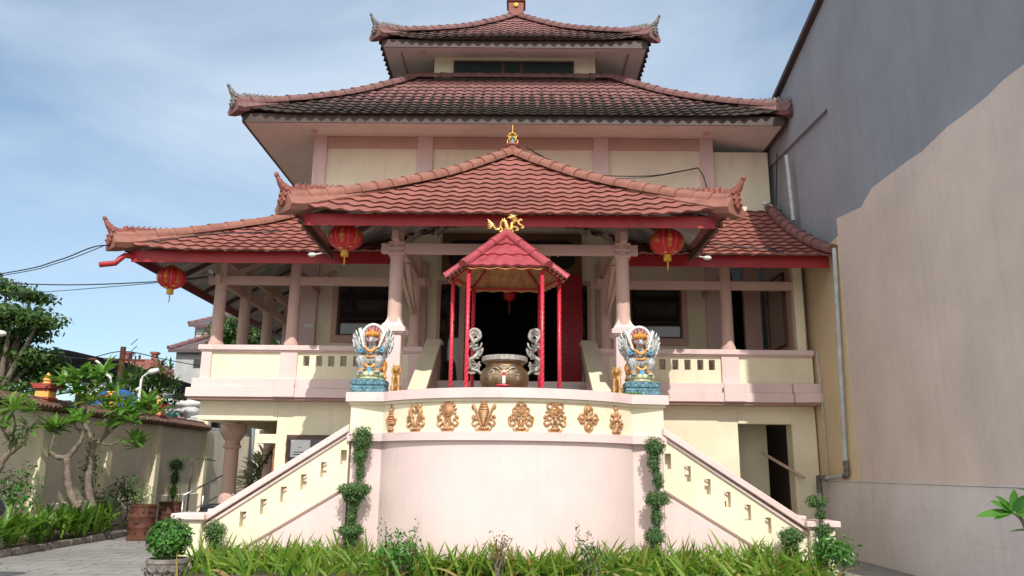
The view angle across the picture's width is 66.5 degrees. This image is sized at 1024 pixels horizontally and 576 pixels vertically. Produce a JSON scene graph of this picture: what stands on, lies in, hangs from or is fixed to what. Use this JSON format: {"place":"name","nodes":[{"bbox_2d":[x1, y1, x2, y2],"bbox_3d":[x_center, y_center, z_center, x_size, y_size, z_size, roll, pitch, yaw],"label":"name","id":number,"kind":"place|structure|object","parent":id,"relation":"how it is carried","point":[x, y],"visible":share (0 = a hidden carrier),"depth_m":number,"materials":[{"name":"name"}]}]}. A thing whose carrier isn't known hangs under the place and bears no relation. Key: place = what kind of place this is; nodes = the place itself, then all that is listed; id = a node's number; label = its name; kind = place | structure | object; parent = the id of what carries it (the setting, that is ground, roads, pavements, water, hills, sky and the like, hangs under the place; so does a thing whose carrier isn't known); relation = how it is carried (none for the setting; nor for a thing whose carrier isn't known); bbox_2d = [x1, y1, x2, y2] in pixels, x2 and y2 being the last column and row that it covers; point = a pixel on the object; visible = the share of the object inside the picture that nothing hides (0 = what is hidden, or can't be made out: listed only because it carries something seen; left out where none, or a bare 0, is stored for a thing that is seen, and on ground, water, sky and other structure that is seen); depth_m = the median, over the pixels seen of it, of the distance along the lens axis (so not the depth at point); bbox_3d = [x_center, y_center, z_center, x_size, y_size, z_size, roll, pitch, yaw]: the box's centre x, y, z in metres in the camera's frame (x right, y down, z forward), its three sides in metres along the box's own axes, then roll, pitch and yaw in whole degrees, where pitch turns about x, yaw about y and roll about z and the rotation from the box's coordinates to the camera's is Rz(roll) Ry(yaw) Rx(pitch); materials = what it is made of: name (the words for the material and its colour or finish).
{"place":"outdoors","nodes":[
{"label":"outdoors","id":0,"kind":"place"},
{"bbox_2d":[83,352,173,398],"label":"house","id":1,"kind":"structure","parent":0,"point":[153,360],"depth_m":45.62,"materials":[{"name":"concrete"}]},
{"bbox_2d":[167,329,254,485],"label":"house","id":2,"kind":"structure","parent":0,"point":[186,351],"depth_m":40.24,"materials":[{"name":"paint"}]},
{"bbox_2d":[193,359,200,366],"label":"window","id":3,"kind":"structure","parent":2,"relation":"in","point":[196,361],"depth_m":40.26,"materials":[{"name":"grey glass"}]},
{"bbox_2d":[210,428,219,432],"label":"storage platform","id":4,"kind":"structure","parent":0,"point":[216,430],"depth_m":27.36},
{"bbox_2d":[190,415,197,420],"bbox_3d":[-10.912,4.617,27.344,0.743,0.362,0.814,1,-13,1],"label":"woven sack","id":5,"kind":"object","parent":4,"relation":"on","point":[194,417],"visible":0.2,"depth_m":26.99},
{"bbox_3d":[-11.947,4.588,27.291,0.719,0.384,0.824,1,-13,1],"label":"woven sack","id":6,"kind":"object","parent":4,"relation":"on","visible":0},
{"bbox_2d":[166,412,182,416],"bbox_3d":[-11.757,4.461,27.368,0.690,0.352,0.814,1,-13,1],"label":"woven sack","id":7,"kind":"object","parent":6,"relation":"on","point":[172,414],"visible":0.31,"depth_m":27.02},
{"bbox_3d":[-11.598,4.625,27.270,0.711,0.430,0.833,1,-13,1],"label":"woven sack","id":8,"kind":"object","parent":4,"relation":"on","visible":0},
{"bbox_2d":[166,407,180,412],"bbox_3d":[-11.739,4.282,27.384,0.860,0.412,0.796,1,-13,1],"label":"woven sack","id":9,"kind":"object","parent":8,"relation":"on","point":[176,410],"visible":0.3,"depth_m":27.04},
{"bbox_2d":[170,400,188,407],"bbox_3d":[-11.567,4.103,27.333,0.896,0.348,0.838,1,-13,1],"label":"woven sack","id":10,"kind":"object","parent":9,"relation":"on","point":[182,404],"visible":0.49,"depth_m":27.04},
{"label":"woven sack","id":11,"kind":"object","parent":4,"relation":"on","visible":0},
{"bbox_2d":[180,407,199,416],"bbox_3d":[-11.253,4.331,27.366,0.778,0.393,0.788,1,-13,1],"label":"woven sack","id":12,"kind":"object","parent":11,"relation":"on","point":[188,411],"visible":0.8,"depth_m":27.04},
{"bbox_2d":[186,400,199,407],"bbox_3d":[-11.191,4.099,27.460,0.808,0.337,0.772,1,-13,1],"label":"woven sack","id":13,"kind":"object","parent":12,"relation":"on","point":[192,403],"visible":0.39,"depth_m":27.15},
{"bbox_2d":[198,493,234,511],"bbox_3d":[-6.644,5.110,17.462,1.725,1.032,0.386,0,-13,5],"label":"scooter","id":14,"kind":"object","parent":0,"point":[204,508],"visible":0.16,"depth_m":17.52,"materials":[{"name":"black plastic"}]},
{"bbox_2d":[188,313,280,344],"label":"house","id":15,"kind":"structure","parent":0,"point":[199,326],"depth_m":47.77,"materials":[{"name":"paint"}]},
{"bbox_2d":[252,429,263,483],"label":"back wall","id":16,"kind":"structure","parent":0,"point":[256,445],"depth_m":30.48,"materials":[{"name":"beige paint"}]},
{"bbox_2d":[0,0,814,401],"label":"sky","id":17,"kind":"structure","parent":0,"point":[117,110],"materials":[{"name":"blue"}]},
{"bbox_2d":[0,536,912,575],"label":"paving","id":18,"kind":"structure","parent":0,"point":[80,557],"depth_m":13.30,"materials":[{"name":"grey concrete"}]},
{"bbox_2d":[0,499,5,516],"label":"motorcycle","id":19,"kind":"object","parent":18,"relation":"on","point":[2,508],"visible":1,"depth_m":10.93,"materials":[{"name":"plastic"}]},
{"bbox_2d":[0,528,154,557],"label":"bed kerb","id":20,"kind":"structure","parent":18,"relation":"on","point":[14,551],"depth_m":15.41,"materials":[{"name":"stone"}]},
{"bbox_2d":[23,541,157,574],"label":"fallen leaves","id":21,"kind":"object","parent":18,"relation":"on","point":[90,561],"visible":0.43,"depth_m":13.17,"materials":[{"name":"brown plant"}]},
{"bbox_2d":[125,504,157,540],"bbox_3d":[-8.222,5.198,17.332,0.580,0.750,0.581,1,-13,1],"label":"rusty drum","id":22,"kind":"object","parent":18,"relation":"on","point":[141,520],"visible":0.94,"depth_m":17.12,"materials":[{"name":"metal"}]},
{"bbox_2d":[131,485,162,507],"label":"potted plant","id":23,"kind":"object","parent":22,"relation":"in","point":[141,493],"visible":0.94,"depth_m":17.48,"materials":[{"name":"green plant"}]},
{"bbox_2d":[141,515,195,575],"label":"potted bush","id":24,"kind":"object","parent":18,"relation":"on","point":[168,541],"visible":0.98,"depth_m":10.88,"materials":[{"name":"green plant"}]},
{"bbox_2d":[157,501,184,523],"bbox_3d":[-8.270,5.560,18.891,0.584,0.750,0.580,1,-13,1],"label":"rusty drum","id":25,"kind":"object","parent":18,"relation":"on","point":[168,509],"visible":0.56,"depth_m":18.70,"materials":[{"name":"metal"}]},
{"bbox_2d":[160,484,182,504],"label":"potted plant","id":26,"kind":"object","parent":25,"relation":"in","point":[173,493],"visible":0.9,"depth_m":19.03,"materials":[{"name":"green plant"}]},
{"bbox_2d":[166,456,186,500],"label":"topiary","id":27,"kind":"object","parent":18,"relation":"on","point":[176,465],"visible":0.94,"depth_m":20.21,"materials":[{"name":"green plant"}]},
{"bbox_2d":[168,458,216,511],"bbox_3d":[-8.994,5.670,21.745,1.302,1.815,1.293,1,-13,1],"label":"metal pole","id":28,"kind":"object","parent":18,"relation":"on","point":[191,459],"visible":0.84,"depth_m":21.81,"materials":[{"name":"grey metal"}]},
{"bbox_2d":[181,475,221,511],"bbox_3d":[-7.248,5.084,18.276,0.044,1.421,1.482,-3,-14,14],"label":"tube railing","id":29,"kind":"object","parent":18,"relation":"on","point":[203,486],"visible":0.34,"depth_m":18.27,"materials":[{"name":"silver metal"}]},
{"bbox_2d":[201,518,228,552],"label":"topiary","id":30,"kind":"object","parent":18,"relation":"on","point":[213,531],"visible":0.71,"depth_m":11.91,"materials":[{"name":"green plant"}]},
{"bbox_2d":[236,451,261,490],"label":"variegated bush","id":31,"kind":"object","parent":18,"relation":"on","point":[245,474],"visible":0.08,"depth_m":24.20,"materials":[{"name":"green plant"}]},
{"bbox_2d":[236,444,263,488],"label":"variegated bush","id":32,"kind":"object","parent":18,"relation":"on","point":[260,457],"visible":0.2,"depth_m":21.84,"materials":[{"name":"green plant"}]},
{"bbox_2d":[247,444,273,486],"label":"bush","id":33,"kind":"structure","parent":18,"relation":"on","point":[265,462],"depth_m":19.82,"materials":[{"name":"green plant"}]},
{"bbox_2d":[334,425,373,556],"bbox_3d":[-2.464,3.283,12.145,0.584,2.260,0.566,10,-16,-34],"label":"topiary","id":34,"kind":"object","parent":18,"relation":"on","point":[354,492],"visible":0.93,"depth_m":12.09,"materials":[{"name":"green plant"}]},
{"bbox_2d":[179,569,711,575],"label":"planting bed soil","id":35,"kind":"structure","parent":18,"relation":"on","point":[264,573],"depth_m":11.05,"materials":[{"name":"brown soil"}]},
{"bbox_2d":[192,548,223,570],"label":"leafy shrub","id":36,"kind":"object","parent":35,"relation":"on","point":[214,553],"visible":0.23,"depth_m":11.43,"materials":[{"name":"green plant"}]},
{"bbox_2d":[371,518,423,575],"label":"leafy shrub","id":37,"kind":"object","parent":35,"relation":"on","point":[395,550],"visible":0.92,"depth_m":10.95,"materials":[{"name":"green plant"}]},
{"bbox_2d":[478,530,519,575],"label":"reddish shrub","id":38,"kind":"object","parent":35,"relation":"on","point":[497,561],"visible":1,"depth_m":10.74,"materials":[{"name":"brown plant"}]},
{"bbox_2d":[170,527,862,575],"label":"strap leaf border","id":39,"kind":"object","parent":35,"relation":"on","point":[296,558],"visible":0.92,"depth_m":11.13,"materials":[{"name":"green plant"}]},
{"bbox_2d":[570,521,604,575],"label":"leafy shrub","id":40,"kind":"object","parent":35,"relation":"on","point":[589,556],"visible":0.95,"depth_m":10.92,"materials":[{"name":"green plant"}]},
{"bbox_2d":[740,541,784,569],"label":"leafy shrub","id":41,"kind":"object","parent":35,"relation":"on","point":[764,559],"visible":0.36,"depth_m":11.54,"materials":[{"name":"green plant"}]},
{"bbox_2d":[821,564,857,575],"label":"leafy shrub","id":42,"kind":"object","parent":35,"relation":"on","point":[842,574],"visible":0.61,"depth_m":11.32,"materials":[{"name":"green plant"}]},
{"bbox_2d":[99,0,837,518],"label":"temple building","id":43,"kind":"structure","parent":18,"relation":"on","point":[421,166],"depth_m":18.83,"materials":[{"name":"beige paint"}]},
{"bbox_2d":[0,246,102,275],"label":"cable","id":44,"kind":"object","parent":43,"relation":"attached to","point":[54,263],"visible":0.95,"depth_m":16.67,"materials":[{"name":"black rubber"}]},
{"bbox_2d":[0,276,207,284],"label":"cable","id":45,"kind":"object","parent":43,"relation":"attached to","point":[95,284],"visible":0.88,"depth_m":17.92,"materials":[{"name":"black rubber"}]},
{"bbox_2d":[0,277,207,293],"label":"cable","id":46,"kind":"object","parent":43,"relation":"attached to","point":[93,288],"visible":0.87,"depth_m":18.63,"materials":[{"name":"black rubber"}]},
{"bbox_2d":[0,231,281,273],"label":"cable","id":47,"kind":"object","parent":43,"relation":"attached to","point":[145,242],"visible":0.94,"depth_m":16.86,"materials":[{"name":"black rubber"}]},
{"bbox_2d":[156,262,185,302],"bbox_3d":[-7.390,-0.198,16.937,0.590,1.060,0.596,1,-13,1],"label":"paper lantern","id":48,"kind":"object","parent":43,"relation":"hanging from","point":[171,278],"visible":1,"depth_m":16.76,"materials":[{"name":"red paper"}]},
{"bbox_2d":[208,269,215,276],"bbox_3d":[-6.670,-0.317,17.420,0.136,0.193,0.259,-5,-14,24],"label":"security camera","id":49,"kind":"object","parent":43,"relation":"attached to","point":[211,271],"visible":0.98,"depth_m":17.35,"materials":[{"name":"black plastic"}]},
{"bbox_2d":[285,435,330,463],"bbox_3d":[-4.017,3.847,16.681,1.680,1.380,0.058,1,-13,1],"label":"window","id":50,"kind":"structure","parent":43,"relation":"in","point":[296,445],"depth_m":16.79,"materials":[{"name":"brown glass"}]},
{"bbox_2d":[328,226,362,265],"bbox_3d":[-3.093,-0.916,14.505,0.640,1.050,0.646,1,-13,1],"label":"paper lantern","id":51,"kind":"object","parent":43,"relation":"hanging from","point":[345,240],"visible":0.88,"depth_m":14.29,"materials":[{"name":"red paper"}]},
{"bbox_2d":[330,286,388,342],"bbox_3d":[-3.680,0.563,19.430,1.580,1.630,0.150,1,-13,1],"label":"window","id":52,"kind":"structure","parent":43,"relation":"in","point":[358,306],"depth_m":19.45,"materials":[{"name":"glass"}]},
{"bbox_2d":[503,292,515,313],"bbox_3d":[-0.062,0.114,19.072,0.320,1.050,0.320,1,-13,1],"label":"paper lantern","id":53,"kind":"object","parent":43,"relation":"hanging from","point":[509,297],"depth_m":18.95,"materials":[{"name":"red paper"}]},
{"bbox_2d":[436,274,590,381],"bbox_3d":[0.038,1.121,19.241,3.830,2.960,0.413,1,-13,1],"label":"doorway","id":54,"kind":"structure","parent":43,"relation":"in","point":[575,293],"depth_m":19.24,"materials":[{"name":"paint"}]},
{"bbox_2d":[453,61,573,78],"bbox_3d":[0.051,-6.500,23.248,3.580,0.540,0.058,1,-13,1],"label":"tower window","id":55,"kind":"structure","parent":43,"relation":"in","point":[538,67],"depth_m":23.26,"materials":[{"name":"black glass"}]},
{"bbox_2d":[526,147,697,176],"bbox_3d":[2.423,-3.060,19.266,4.882,0.482,0.602,6,-14,-24],"label":"cable","id":56,"kind":"object","parent":43,"relation":"attached to","point":[628,176],"visible":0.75,"depth_m":19.68,"materials":[{"name":"black rubber"}]},
{"bbox_2d":[528,148,697,178],"bbox_3d":[2.436,-3.005,19.222,4.878,0.563,0.529,6,-14,-24],"label":"cable","id":57,"kind":"object","parent":43,"relation":"attached to","point":[631,178],"visible":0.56,"depth_m":19.69,"materials":[{"name":"black rubber"}]},
{"bbox_2d":[629,290,688,345],"bbox_3d":[3.569,0.639,19.359,1.540,1.610,0.150,1,-13,1],"label":"window","id":58,"kind":"structure","parent":43,"relation":"in","point":[662,312],"depth_m":19.37,"materials":[{"name":"glass"}]},
{"bbox_2d":[649,228,684,270],"bbox_3d":[2.866,-0.829,14.441,0.640,1.050,0.646,1,-13,1],"label":"paper lantern","id":59,"kind":"object","parent":43,"relation":"hanging from","point":[666,243],"visible":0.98,"depth_m":14.24,"materials":[{"name":"red paper"}]},
{"bbox_2d":[711,242,783,252],"bbox_3d":[4.855,-0.834,16.212,1.488,0.405,0.107,-5,-14,24],"label":"cable","id":60,"kind":"object","parent":43,"relation":"on","point":[747,247],"visible":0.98,"depth_m":16.17,"materials":[{"name":"black rubber"}]},
{"bbox_2d":[171,387,840,574],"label":"entrance terrace","id":61,"kind":"structure","parent":18,"relation":"on","point":[528,469],"depth_m":12.09,"materials":[{"name":"pink paint"}]},
{"bbox_2d":[350,323,393,391],"bbox_3d":[-2.356,1.171,13.093,0.719,1.196,0.500,1,-13,1],"label":"garuda statue","id":62,"kind":"object","parent":61,"relation":"on","point":[368,351],"visible":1,"depth_m":13.04,"materials":[{"name":"stone"}]},
{"bbox_2d":[390,364,401,390],"bbox_3d":[-1.904,1.492,12.814,0.185,0.465,0.354,2,-13,-7],"label":"golden lion","id":63,"kind":"object","parent":61,"relation":"on","point":[396,370],"visible":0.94,"depth_m":12.74},
{"bbox_2d":[468,327,539,387],"bbox_3d":[-0.127,1.597,12.854,0.986,1.909,0.986,12,-17,-40],"label":"incense burner","id":64,"kind":"object","parent":61,"relation":"on","point":[503,370],"visible":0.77,"depth_m":12.69,"materials":[{"name":"brown metal"}]},
{"bbox_2d":[443,214,569,388],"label":"incense pavilion","id":65,"kind":"structure","parent":61,"relation":"on","point":[506,260],"depth_m":13.04,"materials":[{"name":"red paint"}]},
{"bbox_2d":[611,367,622,392],"bbox_3d":[1.719,1.525,12.779,0.185,0.465,0.354,-2,-13,10],"label":"golden lion","id":66,"kind":"object","parent":61,"relation":"on","point":[616,380],"visible":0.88,"depth_m":12.71},
{"bbox_2d":[625,392,642,394],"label":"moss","id":67,"kind":"object","parent":61,"relation":"on","point":[636,393],"visible":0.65,"depth_m":12.65,"materials":[{"name":"green plant"}]},
{"bbox_2d":[618,326,660,394],"bbox_3d":[2.143,1.212,13.050,0.719,1.196,0.500,1,-13,1],"label":"garuda statue","id":68,"kind":"object","parent":61,"relation":"on","point":[639,346],"visible":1,"depth_m":13.01,"materials":[{"name":"stone"}]},
{"bbox_2d":[643,436,672,559],"bbox_3d":[2.254,3.377,12.085,0.472,2.151,0.442,1,-13,1],"label":"topiary","id":69,"kind":"object","parent":18,"relation":"on","point":[657,498],"visible":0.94,"depth_m":12.08,"materials":[{"name":"green plant"}]},
{"bbox_2d":[776,526,804,567],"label":"topiary","id":70,"kind":"object","parent":18,"relation":"on","point":[792,535],"visible":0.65,"depth_m":11.82,"materials":[{"name":"green plant"}]},
{"bbox_2d":[802,494,835,568],"bbox_3d":[4.741,3.831,12.004,0.455,1.285,0.394,1,-13,1],"label":"topiary","id":71,"kind":"object","parent":18,"relation":"on","point":[816,501],"visible":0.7,"depth_m":12.03,"materials":[{"name":"green plant"}]},
{"bbox_2d":[803,532,862,574],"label":"leafy shrub","id":72,"kind":"object","parent":18,"relation":"on","point":[831,552],"visible":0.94,"depth_m":11.38,"materials":[{"name":"green plant"}]},
{"bbox_2d":[976,487,1023,531],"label":"potted frangipani","id":73,"kind":"object","parent":18,"relation":"on","point":[1014,506],"visible":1,"depth_m":8.50,"materials":[{"name":"green plant"}]},
{"label":"ground","id":74,"kind":"structure","parent":0,"visible":0},
{"bbox_2d":[0,330,6,336],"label":"street lamp","id":75,"kind":"object","parent":74,"relation":"on","point":[3,333],"visible":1,"depth_m":19.29,"materials":[{"name":"white metal"}]},
{"bbox_2d":[0,274,73,395],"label":"spreading tree","id":76,"kind":"object","parent":74,"relation":"on","point":[29,324],"visible":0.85,"depth_m":27.50,"materials":[{"name":"green plant"}]},
{"bbox_2d":[0,519,157,548],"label":"bed soil","id":77,"kind":"structure","parent":74,"relation":"on","point":[58,538],"depth_m":16.49,"materials":[{"name":"brown soil"}]},
{"bbox_2d":[0,506,24,541],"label":"bed plant","id":78,"kind":"object","parent":77,"relation":"on","point":[5,516],"visible":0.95,"depth_m":13.78,"materials":[{"name":"green plant"}]},
{"bbox_2d":[0,504,36,547],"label":"bed plant","id":79,"kind":"object","parent":77,"relation":"on","point":[10,539],"visible":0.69,"depth_m":14.14,"materials":[{"name":"green plant"}]},
{"bbox_2d":[0,509,44,546],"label":"bed plant","id":80,"kind":"object","parent":77,"relation":"on","point":[17,518],"visible":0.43,"depth_m":14.32,"materials":[{"name":"green plant"}]},
{"bbox_2d":[0,391,45,471],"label":"frangipani tree","id":81,"kind":"object","parent":77,"relation":"on","point":[11,438],"visible":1,"depth_m":14.97,"materials":[{"name":"green plant"}]},
{"bbox_2d":[0,460,46,515],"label":"leafy shrub","id":82,"kind":"object","parent":77,"relation":"on","point":[21,499],"visible":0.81,"depth_m":15.15,"materials":[{"name":"green plant"}]},
{"bbox_2d":[25,507,65,543],"bbox_3d":[-9.153,4.546,14.988,0.815,0.716,0.998,-4,-14,18],"label":"bed plant","id":83,"kind":"object","parent":77,"relation":"on","point":[43,528],"visible":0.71,"depth_m":14.96,"materials":[{"name":"green plant"}]},
{"bbox_2d":[21,500,70,542],"bbox_3d":[-9.330,4.588,15.354,0.926,0.813,1.014,-8,-16,33],"label":"bed plant","id":84,"kind":"object","parent":77,"relation":"on","point":[42,511],"visible":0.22,"depth_m":15.51,"materials":[{"name":"green plant"}]},
{"bbox_2d":[46,503,72,536],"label":"bed plant","id":85,"kind":"object","parent":77,"relation":"on","point":[48,509],"visible":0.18,"depth_m":16.37,"materials":[{"name":"green plant"}]},
{"bbox_2d":[32,402,95,509],"bbox_3d":[-9.691,3.575,16.724,1.650,2.301,0.922,-3,-14,14],"label":"frangipani tree","id":86,"kind":"object","parent":77,"relation":"on","point":[77,416],"visible":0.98,"depth_m":16.69,"materials":[{"name":"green plant"}]},
{"bbox_2d":[49,499,87,538],"bbox_3d":[-9.172,4.730,16.012,0.911,0.837,0.950,1,-13,1],"label":"bed plant","id":87,"kind":"object","parent":77,"relation":"on","point":[58,513],"visible":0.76,"depth_m":15.97,"materials":[{"name":"green plant"}]},
{"bbox_2d":[61,502,90,536],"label":"bed plant","id":88,"kind":"object","parent":77,"relation":"on","point":[72,512],"visible":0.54,"depth_m":16.33,"materials":[{"name":"green plant"}]},
{"bbox_2d":[66,499,102,537],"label":"bed plant","id":89,"kind":"object","parent":77,"relation":"on","point":[88,519],"visible":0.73,"depth_m":16.37,"materials":[{"name":"green plant"}]},
{"bbox_2d":[77,433,102,533],"bbox_3d":[-9.609,4.445,17.713,0.523,2.265,0.446,8,-15,-29],"label":"climbing shrub","id":90,"kind":"object","parent":77,"relation":"on","point":[83,470],"visible":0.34,"depth_m":17.77,"materials":[{"name":"green plant"}]},
{"bbox_2d":[81,504,110,534],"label":"bed plant","id":91,"kind":"object","parent":77,"relation":"on","point":[101,521],"visible":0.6,"depth_m":16.88,"materials":[{"name":"green plant"}]},
{"bbox_2d":[90,485,121,529],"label":"leafy shrub","id":92,"kind":"object","parent":77,"relation":"on","point":[104,501],"visible":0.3,"depth_m":18.61,"materials":[{"name":"green plant"}]},
{"bbox_2d":[41,355,173,506],"bbox_3d":[-9.062,3.172,17.402,3.039,3.429,1.476,1,-13,1],"label":"frangipani tree","id":93,"kind":"object","parent":77,"relation":"on","point":[135,412],"visible":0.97,"depth_m":17.41,"materials":[{"name":"green plant"}]},
{"bbox_2d":[96,498,126,532],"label":"bed plant","id":94,"kind":"object","parent":77,"relation":"on","point":[110,518],"visible":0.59,"depth_m":17.53,"materials":[{"name":"green plant"}]},
{"bbox_2d":[109,470,148,525],"bbox_3d":[-9.853,5.403,19.980,1.082,1.431,0.822,1,-13,1],"label":"leafy shrub","id":95,"kind":"object","parent":77,"relation":"on","point":[125,494],"visible":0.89,"depth_m":19.93,"materials":[{"name":"green plant"}]},
{"bbox_2d":[87,358,111,382],"bbox_3d":[-15.409,5.311,28.654,1.068,5.503,0.200,1,-13,1],"label":"street lamp","id":96,"kind":"object","parent":74,"relation":"on","point":[96,361],"visible":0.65,"depth_m":29.20,"materials":[{"name":"metal"}]},
{"bbox_2d":[91,389,144,412],"bbox_3d":[-12.419,5.103,24.158,1.864,3.937,1.626,1,-13,1],"label":"tarpaulin heap","id":97,"kind":"object","parent":74,"relation":"on","point":[121,391],"visible":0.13,"depth_m":24.33,"materials":[{"name":"blue plastic"}]},
{"bbox_2d":[104,346,144,385],"bbox_3d":[-15.554,5.406,30.686,1.602,6.237,0.220,1,-13,1],"label":"utility pole","id":98,"kind":"object","parent":74,"relation":"on","point":[122,354],"visible":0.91,"depth_m":31.23,"materials":[{"name":"wood"}]},
{"bbox_2d":[47,351,199,365],"bbox_3d":[-17.184,2.636,33.347,9.987,1.062,5.160,10,-16,-35],"label":"cable","id":99,"kind":"object","parent":98,"relation":"attached to","point":[126,351],"visible":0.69,"depth_m":32.28,"materials":[{"name":"black rubber"}]},
{"bbox_2d":[0,373,249,539],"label":"compound wall","id":100,"kind":"structure","parent":74,"relation":"on","point":[176,438],"depth_m":20.42,"materials":[{"name":"beige paint"}]},
{"bbox_2d":[70,356,185,410],"bbox_3d":[-12.666,4.789,25.494,3.818,5.174,2.329,1,-13,1],"label":"mango tree","id":101,"kind":"object","parent":74,"relation":"on","point":[134,380],"visible":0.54,"depth_m":25.58,"materials":[{"name":"green plant"}]},
{"bbox_2d":[124,339,137,389],"bbox_3d":[-15.491,5.314,31.221,0.319,6.659,0.080,1,-13,1],"label":"lattice pole","id":102,"kind":"object","parent":74,"relation":"on","point":[129,356],"visible":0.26,"depth_m":31.75,"materials":[{"name":"grey metal"}]},
{"bbox_2d":[46,349,221,428],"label":"shade net shed","id":103,"kind":"structure","parent":74,"relation":"on","point":[77,363],"depth_m":32.74,"materials":[{"name":"fabric"}]},
{"bbox_2d":[135,368,159,401],"bbox_3d":[-10.419,4.389,21.849,0.620,4.324,0.167,1,-13,1],"label":"street lamp","id":104,"kind":"object","parent":74,"relation":"on","point":[152,371],"visible":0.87,"depth_m":22.24,"materials":[{"name":"white metal"}]},
{"bbox_2d":[201,312,280,435],"bbox_3d":[-13.222,5.548,37.860,4.643,9.280,3.906,1,-13,1],"label":"garden tree","id":105,"kind":"object","parent":74,"relation":"on","point":[230,336],"visible":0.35,"depth_m":37.82,"materials":[{"name":"green plant"}]},
{"bbox_2d":[730,0,1023,575],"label":"neighbour building","id":106,"kind":"structure","parent":74,"relation":"on","point":[894,151],"depth_m":12.79,"materials":[{"name":"beige paint"}]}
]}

